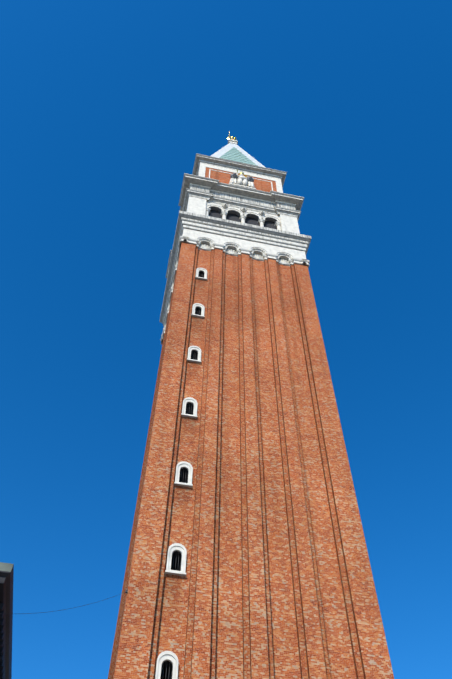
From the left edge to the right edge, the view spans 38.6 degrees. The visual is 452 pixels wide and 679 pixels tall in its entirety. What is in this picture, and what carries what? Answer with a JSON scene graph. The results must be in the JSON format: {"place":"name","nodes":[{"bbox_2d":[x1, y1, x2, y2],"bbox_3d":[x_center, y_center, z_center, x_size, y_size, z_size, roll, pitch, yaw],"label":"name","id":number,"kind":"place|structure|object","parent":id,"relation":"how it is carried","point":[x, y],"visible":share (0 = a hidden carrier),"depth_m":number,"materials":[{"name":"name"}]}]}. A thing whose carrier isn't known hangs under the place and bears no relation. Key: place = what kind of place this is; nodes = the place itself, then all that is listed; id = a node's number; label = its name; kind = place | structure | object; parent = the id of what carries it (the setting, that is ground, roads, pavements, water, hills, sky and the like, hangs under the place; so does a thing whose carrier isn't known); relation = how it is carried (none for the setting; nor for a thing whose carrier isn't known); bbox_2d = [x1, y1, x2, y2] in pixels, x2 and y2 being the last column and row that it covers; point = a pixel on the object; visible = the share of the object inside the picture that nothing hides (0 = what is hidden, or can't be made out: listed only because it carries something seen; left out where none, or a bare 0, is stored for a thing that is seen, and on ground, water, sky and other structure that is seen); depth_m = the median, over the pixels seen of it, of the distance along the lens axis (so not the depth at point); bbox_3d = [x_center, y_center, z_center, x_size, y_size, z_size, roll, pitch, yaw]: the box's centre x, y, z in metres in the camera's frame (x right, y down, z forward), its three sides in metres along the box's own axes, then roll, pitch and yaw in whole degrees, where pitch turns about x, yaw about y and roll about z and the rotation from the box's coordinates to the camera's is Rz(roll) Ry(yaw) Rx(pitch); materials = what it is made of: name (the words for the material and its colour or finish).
{"place":"outdoors","nodes":[
{"label":"outdoors","id":0,"kind":"place"},
{"bbox_2d":[0,0,451,678],"label":"sky","id":1,"kind":"structure","parent":0,"point":[106,106],"materials":[{"name":"blue"}]},
{"label":"paving","id":2,"kind":"structure","parent":0,"visible":0},
{"bbox_2d":[0,562,13,678],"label":"neighboring building","id":3,"kind":"structure","parent":2,"relation":"on","point":[6,590],"depth_m":25.59,"materials":[{"name":"stone"}]},
{"bbox_2d":[108,242,393,678],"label":"brick tower shaft","id":4,"kind":"object","parent":2,"relation":"on","point":[260,521],"visible":0.92,"depth_m":33.90,"materials":[{"name":"brick"}]},
{"bbox_2d":[0,590,127,613],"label":"wire cable","id":5,"kind":"object","parent":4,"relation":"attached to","point":[126,591],"visible":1,"depth_m":25.84,"materials":[{"name":"black plastic"}]},
{"bbox_2d":[155,268,206,678],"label":"window frames","id":6,"kind":"structure","parent":4,"relation":"attached to","point":[171,657],"depth_m":34.10,"materials":[{"name":"white stone"}]},
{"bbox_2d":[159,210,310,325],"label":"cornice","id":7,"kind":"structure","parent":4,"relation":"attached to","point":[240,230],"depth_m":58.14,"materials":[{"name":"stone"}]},
{"bbox_2d":[186,196,299,233],"bbox_3d":[0.590,-7.255,64.263,11.325,5.100,11.325,10,-54,-7],"label":"belfry arcade","id":8,"kind":"object","parent":7,"relation":"on","point":[195,205],"visible":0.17,"depth_m":62.19,"materials":[{"name":"stone"}]},
{"bbox_2d":[166,173,303,277],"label":"entablature","id":9,"kind":"structure","parent":8,"relation":"on","point":[218,192],"depth_m":64.78,"materials":[{"name":"stone"}]},
{"bbox_2d":[198,163,282,192],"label":"campanile attic frames","id":10,"kind":"structure","parent":9,"relation":"on","point":[202,169],"depth_m":71.37,"materials":[{"name":"white stone"}]},
{"bbox_2d":[192,153,286,188],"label":"upper cornice","id":11,"kind":"structure","parent":10,"relation":"attached to","point":[239,166],"depth_m":72.32,"materials":[{"name":"stone"}]},
{"bbox_2d":[211,143,265,167],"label":"pyramidal spire","id":12,"kind":"structure","parent":11,"relation":"on","point":[233,152],"depth_m":80.96,"materials":[{"name":"green metal"}]},
{"bbox_2d":[227,132,237,143],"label":"statue","id":13,"kind":"object","parent":12,"relation":"on","point":[232,139],"visible":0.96,"depth_m":91.20,"materials":[{"name":"gold metal"}]},
{"bbox_2d":[205,167,276,191],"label":"brick panels","id":14,"kind":"object","parent":10,"relation":"in","point":[260,185],"depth_m":70.15,"materials":[{"name":"brick"}]},
{"bbox_2d":[229,169,255,189],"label":"lion relief sculpture","id":15,"kind":"object","parent":10,"relation":"attached to","point":[241,180],"visible":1,"depth_m":68.19,"materials":[{"name":"stone"}]},
{"bbox_2d":[209,210,276,228],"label":"arched openings","id":16,"kind":"object","parent":8,"relation":"in","point":[248,220],"depth_m":62.15,"materials":[{"name":"black"}]},
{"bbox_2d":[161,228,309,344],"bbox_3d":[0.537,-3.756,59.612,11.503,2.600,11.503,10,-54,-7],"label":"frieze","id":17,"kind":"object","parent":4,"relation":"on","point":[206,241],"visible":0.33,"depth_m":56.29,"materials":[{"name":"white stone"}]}
]}

